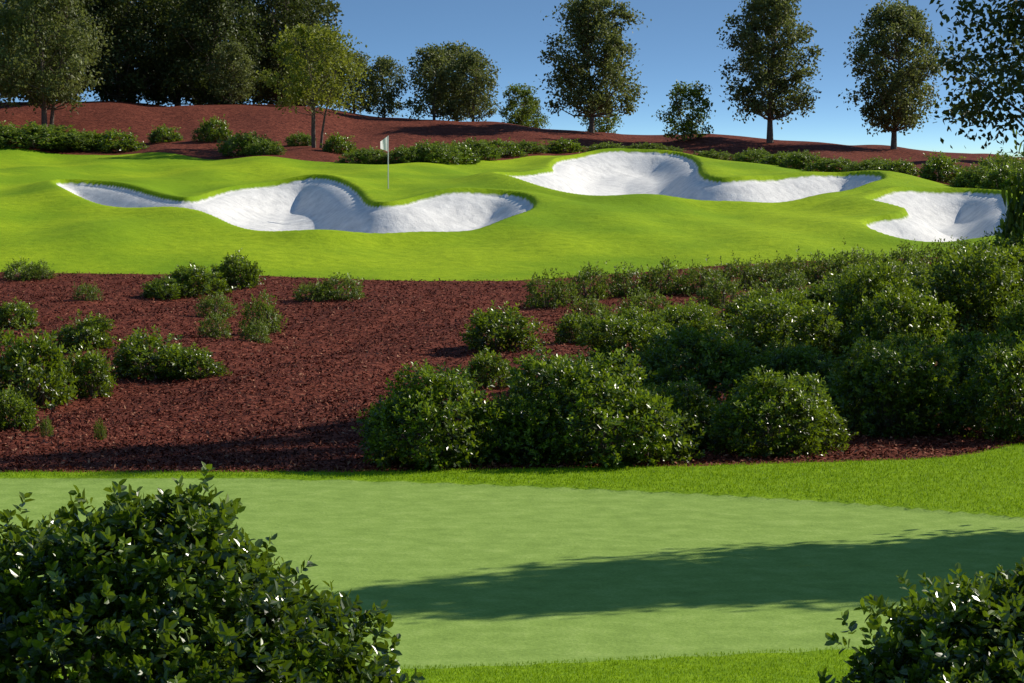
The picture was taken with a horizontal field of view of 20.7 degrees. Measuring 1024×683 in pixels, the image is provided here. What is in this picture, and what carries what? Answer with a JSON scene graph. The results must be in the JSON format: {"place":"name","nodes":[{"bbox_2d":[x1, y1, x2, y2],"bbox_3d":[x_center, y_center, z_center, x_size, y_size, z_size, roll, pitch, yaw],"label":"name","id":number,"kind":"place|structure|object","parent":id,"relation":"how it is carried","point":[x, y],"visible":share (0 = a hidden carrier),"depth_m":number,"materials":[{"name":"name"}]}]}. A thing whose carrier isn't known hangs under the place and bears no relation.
{"place":"outdoors","nodes":[
{"label":"outdoors","id":0,"kind":"place"},
{"bbox_2d":[0,101,1023,682],"bbox_3d":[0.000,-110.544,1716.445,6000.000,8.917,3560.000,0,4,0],"label":"ground","id":1,"kind":"structure","parent":0,"point":[462,573],"depth_m":64.08,"materials":[{"name":"green plant"}]},
{"bbox_2d":[0,382,39,431],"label":"bush","id":2,"kind":"object","parent":1,"relation":"on","point":[21,415],"visible":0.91,"depth_m":50.68,"materials":[{"name":"green plant"}]},
{"bbox_2d":[0,0,39,101],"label":"tree","id":3,"kind":"object","parent":1,"relation":"on","point":[5,31],"visible":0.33,"depth_m":152.46,"materials":[{"name":"green plant"}]},
{"bbox_2d":[0,297,40,329],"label":"bush","id":4,"kind":"object","parent":1,"relation":"on","point":[25,311],"visible":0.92,"depth_m":71.89,"materials":[{"name":"green plant"}]},
{"bbox_2d":[1,258,48,281],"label":"bush","id":5,"kind":"object","parent":1,"relation":"on","point":[12,274],"visible":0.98,"depth_m":83.80,"materials":[{"name":"green plant"}]},
{"bbox_2d":[0,317,79,408],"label":"bush","id":6,"kind":"object","parent":1,"relation":"on","point":[53,377],"visible":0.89,"depth_m":56.48,"materials":[{"name":"green plant"}]},
{"bbox_2d":[0,120,88,150],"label":"bush","id":7,"kind":"object","parent":1,"relation":"on","point":[35,132],"visible":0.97,"depth_m":141.78,"materials":[{"name":"green plant"}]},
{"bbox_2d":[0,0,115,129],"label":"tree","id":8,"kind":"object","parent":1,"relation":"on","point":[50,85],"visible":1,"depth_m":150.42,"materials":[{"name":"green plant"}]},
{"bbox_2d":[1,0,125,103],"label":"tree","id":9,"kind":"object","parent":1,"relation":"on","point":[104,74],"visible":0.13,"depth_m":167.05,"materials":[{"name":"green plant"}]},
{"bbox_2d":[44,128,113,151],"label":"bush","id":10,"kind":"object","parent":1,"relation":"on","point":[89,134],"visible":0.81,"depth_m":142.35,"materials":[{"name":"green plant"}]},
{"bbox_2d":[50,309,116,351],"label":"bush","id":11,"kind":"object","parent":1,"relation":"on","point":[85,332],"visible":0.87,"depth_m":66.63,"materials":[{"name":"green plant"}]},
{"bbox_2d":[58,341,117,398],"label":"bush","id":12,"kind":"object","parent":1,"relation":"on","point":[98,365],"visible":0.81,"depth_m":58.19,"materials":[{"name":"green plant"}]},
{"bbox_2d":[81,127,149,152],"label":"bush","id":13,"kind":"object","parent":1,"relation":"on","point":[127,142],"visible":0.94,"depth_m":142.45,"materials":[{"name":"green plant"}]},
{"bbox_2d":[72,0,199,102],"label":"tree","id":14,"kind":"object","parent":1,"relation":"on","point":[129,84],"visible":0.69,"depth_m":169.99,"materials":[{"name":"green plant"}]},
{"bbox_2d":[110,325,195,380],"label":"bush","id":15,"kind":"object","parent":1,"relation":"on","point":[138,358],"visible":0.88,"depth_m":60.62,"materials":[{"name":"green plant"}]},
{"bbox_2d":[146,124,183,142],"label":"bush","id":16,"kind":"object","parent":1,"relation":"on","point":[157,135],"visible":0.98,"depth_m":145.11,"materials":[{"name":"green plant"}]},
{"bbox_2d":[140,274,196,299],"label":"bush","id":17,"kind":"object","parent":1,"relation":"on","point":[152,286],"visible":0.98,"depth_m":79.48,"materials":[{"name":"green plant"}]},
{"bbox_2d":[128,0,232,105],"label":"tree","id":18,"kind":"object","parent":1,"relation":"on","point":[155,95],"visible":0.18,"depth_m":174.06,"materials":[{"name":"green plant"}]},
{"bbox_2d":[142,260,238,296],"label":"bush","id":19,"kind":"object","parent":1,"relation":"on","point":[204,281],"visible":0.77,"depth_m":80.21,"materials":[{"name":"green plant"}]},
{"bbox_2d":[168,342,232,380],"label":"bush","id":20,"kind":"object","parent":1,"relation":"on","point":[206,364],"visible":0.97,"depth_m":60.54,"materials":[{"name":"green plant"}]},
{"bbox_2d":[138,0,273,104],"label":"tree","id":21,"kind":"object","parent":1,"relation":"on","point":[210,14],"visible":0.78,"depth_m":169.32,"materials":[{"name":"green plant"}]},
{"bbox_2d":[190,114,233,141],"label":"bush","id":22,"kind":"object","parent":1,"relation":"on","point":[220,132],"visible":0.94,"depth_m":144.30,"materials":[{"name":"green plant"}]},
{"bbox_2d":[0,461,424,682],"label":"bush","id":23,"kind":"object","parent":1,"relation":"on","point":[256,621],"visible":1,"depth_m":17.63,"materials":[{"name":"green plant"}]},
{"bbox_2d":[194,310,231,338],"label":"bush","id":24,"kind":"object","parent":1,"relation":"on","point":[215,331],"visible":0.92,"depth_m":68.97,"materials":[{"name":"green plant"}]},
{"bbox_2d":[193,288,237,317],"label":"bush","id":25,"kind":"object","parent":1,"relation":"on","point":[210,303],"visible":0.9,"depth_m":74.54,"materials":[{"name":"green plant"}]},
{"bbox_2d":[201,40,258,103],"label":"tree","id":26,"kind":"object","parent":1,"relation":"on","point":[230,71],"visible":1,"depth_m":166.89,"materials":[{"name":"green plant"}]},
{"bbox_2d":[211,248,265,288],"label":"bush","id":27,"kind":"object","parent":1,"relation":"on","point":[241,265],"visible":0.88,"depth_m":81.74,"materials":[{"name":"green plant"}]},
{"bbox_2d":[215,130,272,156],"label":"bush","id":28,"kind":"object","parent":1,"relation":"on","point":[240,140],"visible":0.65,"depth_m":136.92,"materials":[{"name":"green plant"}]},
{"bbox_2d":[239,318,271,342],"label":"bush","id":29,"kind":"object","parent":1,"relation":"on","point":[252,333],"visible":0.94,"depth_m":68.01,"materials":[{"name":"green plant"}]},
{"bbox_2d":[233,287,288,333],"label":"bush","id":30,"kind":"object","parent":1,"relation":"on","point":[266,318],"visible":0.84,"depth_m":70.43,"materials":[{"name":"green plant"}]},
{"bbox_2d":[242,139,286,155],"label":"bush","id":31,"kind":"object","parent":1,"relation":"on","point":[272,147],"visible":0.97,"depth_m":135.77,"materials":[{"name":"green plant"}]},
{"bbox_2d":[234,0,337,104],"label":"tree","id":32,"kind":"object","parent":1,"relation":"on","point":[287,16],"visible":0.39,"depth_m":176.18,"materials":[{"name":"green plant"}]},
{"bbox_2d":[242,0,354,106],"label":"tree","id":33,"kind":"object","parent":1,"relation":"on","point":[335,9],"visible":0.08,"depth_m":184.53,"materials":[{"name":"green plant"}]},
{"bbox_2d":[251,23,371,147],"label":"tree","id":34,"kind":"object","parent":1,"relation":"on","point":[296,90],"visible":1,"depth_m":140.54,"materials":[{"name":"green plant"}]},
{"bbox_2d":[291,277,332,301],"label":"bush","id":35,"kind":"object","parent":1,"relation":"on","point":[308,287],"visible":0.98,"depth_m":78.05,"materials":[{"name":"green plant"}]},
{"bbox_2d":[278,21,347,106],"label":"tree","id":36,"kind":"object","parent":1,"relation":"on","point":[303,48],"visible":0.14,"depth_m":170.81,"materials":[{"name":"green plant"}]},
{"bbox_2d":[309,272,367,300],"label":"bush","id":37,"kind":"object","parent":1,"relation":"on","point":[334,293],"visible":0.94,"depth_m":78.32,"materials":[{"name":"green plant"}]},
{"bbox_2d":[321,131,358,153],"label":"bush","id":38,"kind":"object","parent":1,"relation":"on","point":[337,143],"visible":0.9,"depth_m":138.71,"materials":[{"name":"green plant"}]},
{"bbox_2d":[329,48,379,113],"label":"tree","id":39,"kind":"object","parent":1,"relation":"on","point":[359,88],"visible":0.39,"depth_m":169.84,"materials":[{"name":"green plant"}]},
{"bbox_2d":[335,145,393,164],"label":"bush","id":40,"kind":"object","parent":1,"relation":"on","point":[363,156],"visible":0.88,"depth_m":131.75,"materials":[{"name":"green plant"}]},
{"bbox_2d":[359,55,410,117],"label":"tree","id":41,"kind":"object","parent":1,"relation":"on","point":[383,66],"visible":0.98,"depth_m":168.51,"materials":[{"name":"green plant"}]},
{"bbox_2d":[382,144,427,163],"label":"bush","id":42,"kind":"object","parent":1,"relation":"on","point":[401,151],"visible":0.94,"depth_m":131.63,"materials":[{"name":"green plant"}]},
{"bbox_2d":[351,358,505,471],"bbox_3d":[-1.358,1.215,46.083,2.550,1.929,2.958,0,4,3],"label":"bush","id":43,"kind":"object","parent":1,"relation":"on","point":[436,447],"visible":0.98,"depth_m":45.49,"materials":[{"name":"green plant"}]},
{"bbox_2d":[396,138,466,164],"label":"bush","id":44,"kind":"object","parent":1,"relation":"on","point":[442,153],"visible":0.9,"depth_m":132.28,"materials":[{"name":"green plant"}]},
{"bbox_2d":[402,42,462,120],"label":"tree","id":45,"kind":"object","parent":1,"relation":"on","point":[431,62],"visible":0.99,"depth_m":164.78,"materials":[{"name":"green plant"}]},
{"bbox_2d":[425,40,486,120],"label":"tree","id":46,"kind":"object","parent":1,"relation":"on","point":[455,49],"visible":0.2,"depth_m":168.86,"materials":[{"name":"green plant"}]},
{"bbox_2d":[445,48,502,120],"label":"tree","id":47,"kind":"object","parent":1,"relation":"on","point":[474,64],"visible":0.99,"depth_m":164.80,"materials":[{"name":"green plant"}]},
{"bbox_2d":[452,137,504,160],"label":"bush","id":48,"kind":"object","parent":1,"relation":"on","point":[477,148],"visible":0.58,"depth_m":137.24,"materials":[{"name":"green plant"}]},
{"bbox_2d":[461,345,512,388],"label":"bush","id":49,"kind":"object","parent":1,"relation":"on","point":[480,363],"visible":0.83,"depth_m":59.27,"materials":[{"name":"green plant"}]},
{"bbox_2d":[459,300,554,352],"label":"bush","id":50,"kind":"object","parent":1,"relation":"on","point":[494,322],"visible":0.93,"depth_m":66.03,"materials":[{"name":"green plant"}]},
{"bbox_2d":[0,259,1023,471],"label":"mulch chips","id":51,"kind":"object","parent":1,"relation":"on","point":[149,447],"visible":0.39,"depth_m":55.98,"materials":[{"name":"brown wood"}]},
{"bbox_2d":[464,388,568,466],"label":"bush","id":52,"kind":"object","parent":1,"relation":"on","point":[505,401],"visible":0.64,"depth_m":46.03,"materials":[{"name":"green plant"}]},
{"bbox_2d":[498,83,541,126],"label":"tree","id":53,"kind":"object","parent":1,"relation":"on","point":[522,117],"visible":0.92,"depth_m":181.06,"materials":[{"name":"green plant"}]},
{"bbox_2d":[520,268,578,308],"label":"bush","id":54,"kind":"object","parent":1,"relation":"on","point":[554,293],"visible":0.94,"depth_m":77.07,"materials":[{"name":"green plant"}]},
{"bbox_2d":[539,137,586,152],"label":"bush","id":55,"kind":"object","parent":1,"relation":"on","point":[562,146],"visible":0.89,"depth_m":144.58,"materials":[{"name":"green plant"}]},
{"bbox_2d":[552,308,611,344],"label":"bush","id":56,"kind":"object","parent":1,"relation":"on","point":[569,326],"visible":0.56,"depth_m":67.26,"materials":[{"name":"green plant"}]},
{"bbox_2d":[559,292,616,322],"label":"bush","id":57,"kind":"object","parent":1,"relation":"on","point":[592,307],"visible":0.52,"depth_m":72.98,"materials":[{"name":"green plant"}]},
{"bbox_2d":[565,260,615,300],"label":"bush","id":58,"kind":"object","parent":1,"relation":"on","point":[585,278],"visible":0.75,"depth_m":78.32,"materials":[{"name":"green plant"}]},
{"bbox_2d":[533,0,651,132],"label":"tree","id":59,"kind":"object","parent":1,"relation":"on","point":[584,27],"visible":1,"depth_m":160.51,"materials":[{"name":"green plant"}]},
{"bbox_2d":[489,345,706,469],"bbox_3d":[1.427,1.105,46.610,3.321,2.095,3.106,2,4,29],"label":"bush","id":60,"kind":"object","parent":1,"relation":"on","point":[619,396],"visible":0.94,"depth_m":46.07,"materials":[{"name":"green plant"}]},
{"bbox_2d":[578,92,623,132],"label":"tree","id":61,"kind":"object","parent":1,"relation":"on","point":[608,122],"visible":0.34,"depth_m":184.98,"materials":[{"name":"green plant"}]},
{"bbox_2d":[601,262,655,297],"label":"bush","id":62,"kind":"object","parent":1,"relation":"on","point":[619,285],"visible":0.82,"depth_m":79.23,"materials":[{"name":"green plant"}]},
{"bbox_2d":[574,309,696,383],"bbox_3d":[2.720,0.189,59.385,2.891,1.777,2.536,1,4,17],"label":"bush","id":63,"kind":"object","parent":1,"relation":"on","point":[639,332],"visible":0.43,"depth_m":59.18,"materials":[{"name":"green plant"}]},
{"bbox_2d":[616,284,675,315],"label":"bush","id":64,"kind":"object","parent":1,"relation":"on","point":[636,300],"visible":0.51,"depth_m":73.98,"materials":[{"name":"green plant"}]},
{"bbox_2d":[642,255,694,295],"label":"bush","id":65,"kind":"object","parent":1,"relation":"on","point":[671,287],"visible":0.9,"depth_m":79.56,"materials":[{"name":"green plant"}]},
{"bbox_2d":[623,375,718,451],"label":"bush","id":66,"kind":"object","parent":1,"relation":"on","point":[691,405],"visible":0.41,"depth_m":48.55,"materials":[{"name":"green plant"}]},
{"bbox_2d":[651,79,715,140],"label":"tree","id":67,"kind":"object","parent":1,"relation":"on","point":[688,127],"visible":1,"depth_m":159.15,"materials":[{"name":"green plant"}]},
{"bbox_2d":[645,299,730,354],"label":"bush","id":68,"kind":"object","parent":1,"relation":"on","point":[685,316],"visible":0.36,"depth_m":64.72,"materials":[{"name":"green plant"}]},
{"bbox_2d":[625,317,771,418],"bbox_3d":[3.443,0.540,54.321,3.244,2.076,2.927,1,4,21],"label":"bush","id":69,"kind":"object","parent":1,"relation":"on","point":[708,349],"visible":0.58,"depth_m":53.75,"materials":[{"name":"green plant"}]},
{"bbox_2d":[677,255,719,294],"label":"bush","id":70,"kind":"object","parent":1,"relation":"on","point":[701,280],"visible":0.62,"depth_m":79.88,"materials":[{"name":"green plant"}]},
{"bbox_2d":[688,266,753,308],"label":"bush","id":71,"kind":"object","parent":1,"relation":"on","point":[716,296],"visible":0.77,"depth_m":75.33,"materials":[{"name":"green plant"}]},
{"bbox_2d":[716,250,769,290],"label":"bush","id":72,"kind":"object","parent":1,"relation":"on","point":[749,272],"visible":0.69,"depth_m":81.56,"materials":[{"name":"green plant"}]},
{"bbox_2d":[714,0,825,142],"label":"tree","id":73,"kind":"object","parent":1,"relation":"on","point":[776,17],"visible":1,"depth_m":158.53,"materials":[{"name":"green plant"}]},
{"bbox_2d":[727,282,825,346],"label":"bush","id":74,"kind":"object","parent":1,"relation":"on","point":[791,294],"visible":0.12,"depth_m":66.53,"materials":[{"name":"green plant"}]},
{"bbox_2d":[705,365,858,459],"bbox_3d":[4.464,1.217,47.821,2.400,1.672,2.752,3,5,37],"label":"bush","id":75,"kind":"object","parent":1,"relation":"on","point":[754,404],"visible":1,"depth_m":47.33,"materials":[{"name":"green plant"}]},
{"bbox_2d":[747,265,819,295],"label":"bush","id":76,"kind":"object","parent":1,"relation":"on","point":[792,280],"visible":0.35,"depth_m":76.83,"materials":[{"name":"green plant"}]},
{"bbox_2d":[723,290,852,383],"bbox_3d":[6.107,-0.081,60.739,3.301,2.141,3.098,-3,4,-34],"label":"bush","id":77,"kind":"object","parent":1,"relation":"on","point":[807,328],"visible":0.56,"depth_m":60.18,"materials":[{"name":"green plant"}]},
{"bbox_2d":[764,245,815,284],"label":"bush","id":78,"kind":"object","parent":1,"relation":"on","point":[789,264],"visible":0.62,"depth_m":82.62,"materials":[{"name":"green plant"}]},
{"bbox_2d":[749,337,843,413],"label":"bush","id":79,"kind":"object","parent":1,"relation":"on","point":[801,359],"visible":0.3,"depth_m":54.37,"materials":[{"name":"green plant"}]},
{"bbox_2d":[775,149,825,168],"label":"bush","id":80,"kind":"object","parent":1,"relation":"on","point":[797,160],"visible":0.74,"depth_m":129.76,"materials":[{"name":"green plant"}]},
{"bbox_2d":[801,249,844,283],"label":"bush","id":81,"kind":"object","parent":1,"relation":"on","point":[817,262],"visible":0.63,"depth_m":83.03,"materials":[{"name":"green plant"}]},
{"bbox_2d":[803,275,844,320],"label":"bush","id":82,"kind":"object","parent":1,"relation":"on","point":[817,294],"visible":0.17,"depth_m":72.48,"materials":[{"name":"green plant"}]},
{"bbox_2d":[800,156,854,171],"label":"bush","id":83,"kind":"object","parent":1,"relation":"on","point":[826,165],"visible":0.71,"depth_m":127.78,"materials":[{"name":"green plant"}]},
{"bbox_2d":[803,257,929,315],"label":"bush","id":84,"kind":"object","parent":1,"relation":"on","point":[843,276],"visible":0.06,"depth_m":73.07,"materials":[{"name":"green plant"}]},
{"bbox_2d":[824,256,929,337],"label":"bush","id":85,"kind":"object","parent":1,"relation":"on","point":[875,277],"visible":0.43,"depth_m":67.10,"materials":[{"name":"green plant"}]},
{"bbox_2d":[844,327,935,372],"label":"bush","id":86,"kind":"object","parent":1,"relation":"on","point":[899,340],"visible":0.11,"depth_m":56.92,"materials":[{"name":"green plant"}]},
{"bbox_2d":[796,337,986,438],"bbox_3d":[6.752,0.823,50.715,2.792,1.904,3.040,-3,5,-37],"label":"bush","id":87,"kind":"object","parent":1,"relation":"on","point":[920,400],"visible":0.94,"depth_m":50.01,"materials":[{"name":"green plant"}]},
{"bbox_2d":[836,0,950,149],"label":"tree","id":88,"kind":"object","parent":1,"relation":"on","point":[898,20],"visible":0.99,"depth_m":158.02,"materials":[{"name":"green plant"}]},
{"bbox_2d":[873,157,918,176],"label":"bush","id":89,"kind":"object","parent":1,"relation":"on","point":[904,168],"visible":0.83,"depth_m":124.38,"materials":[{"name":"green plant"}]},
{"bbox_2d":[833,278,970,366],"bbox_3d":[8.367,-0.165,60.769,3.207,2.465,3.095,1,4,16],"label":"bush","id":90,"kind":"object","parent":1,"relation":"on","point":[906,309],"visible":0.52,"depth_m":60.26,"materials":[{"name":"green plant"}]},
{"bbox_2d":[884,238,931,276],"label":"bush","id":91,"kind":"object","parent":1,"relation":"on","point":[897,256],"visible":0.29,"depth_m":83.65,"materials":[{"name":"green plant"}]},
{"bbox_2d":[817,557,1023,682],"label":"bush","id":92,"kind":"object","parent":1,"relation":"on","point":[970,632],"visible":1,"depth_m":17.87,"materials":[{"name":"green plant"}]},
{"bbox_2d":[916,150,965,182],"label":"bush","id":93,"kind":"object","parent":1,"relation":"on","point":[934,168],"visible":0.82,"depth_m":121.44,"materials":[{"name":"green plant"}]},
{"bbox_2d":[913,241,1023,348],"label":"bush","id":94,"kind":"object","parent":1,"relation":"on","point":[960,286],"visible":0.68,"depth_m":65.53,"materials":[{"name":"green plant"}]},
{"bbox_2d":[924,323,1023,414],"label":"bush","id":95,"kind":"object","parent":1,"relation":"on","point":[963,353],"visible":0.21,"depth_m":55.50,"materials":[{"name":"green plant"}]},
{"bbox_2d":[947,163,1004,187],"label":"bush","id":96,"kind":"object","parent":1,"relation":"on","point":[969,178],"visible":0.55,"depth_m":117.99,"materials":[{"name":"green plant"}]},
{"bbox_2d":[929,0,1023,156],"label":"tree","id":97,"kind":"object","parent":1,"relation":"on","point":[1005,89],"visible":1,"depth_m":57.60,"materials":[{"name":"green plant"}]},
{"bbox_2d":[937,331,1023,442],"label":"bush","id":98,"kind":"object","parent":1,"relation":"on","point":[990,392],"visible":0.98,"depth_m":49.84,"materials":[{"name":"green plant"}]},
{"bbox_2d":[943,227,1023,332],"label":"bush","id":99,"kind":"object","parent":1,"relation":"on","point":[1016,249],"visible":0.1,"depth_m":72.01,"materials":[{"name":"green plant"}]},
{"bbox_2d":[956,151,1023,188],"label":"bush","id":100,"kind":"object","parent":1,"relation":"on","point":[998,161],"visible":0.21,"depth_m":119.46,"materials":[{"name":"green plant"}]},
{"bbox_2d":[975,160,1023,191],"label":"bush","id":101,"kind":"object","parent":1,"relation":"on","point":[993,181],"visible":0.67,"depth_m":115.45,"materials":[{"name":"green plant"}]},
{"bbox_2d":[985,288,1023,343],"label":"bush","id":102,"kind":"object","parent":1,"relation":"on","point":[1014,314],"visible":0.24,"depth_m":58.09,"materials":[{"name":"green plant"}]},
{"bbox_2d":[994,129,1023,262],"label":"tall shrub","id":103,"kind":"object","parent":1,"relation":"on","point":[1014,221],"visible":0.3,"depth_m":73.64,"materials":[{"name":"green plant"}]},
{"bbox_2d":[0,442,1023,682],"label":"grass","id":104,"kind":"structure","parent":0,"point":[724,673],"depth_m":42.95,"materials":[{"name":"green plant"}]},
{"bbox_2d":[0,0,1023,156],"label":"sky","id":105,"kind":"structure","parent":0,"point":[680,41],"materials":[{"name":"blue"}]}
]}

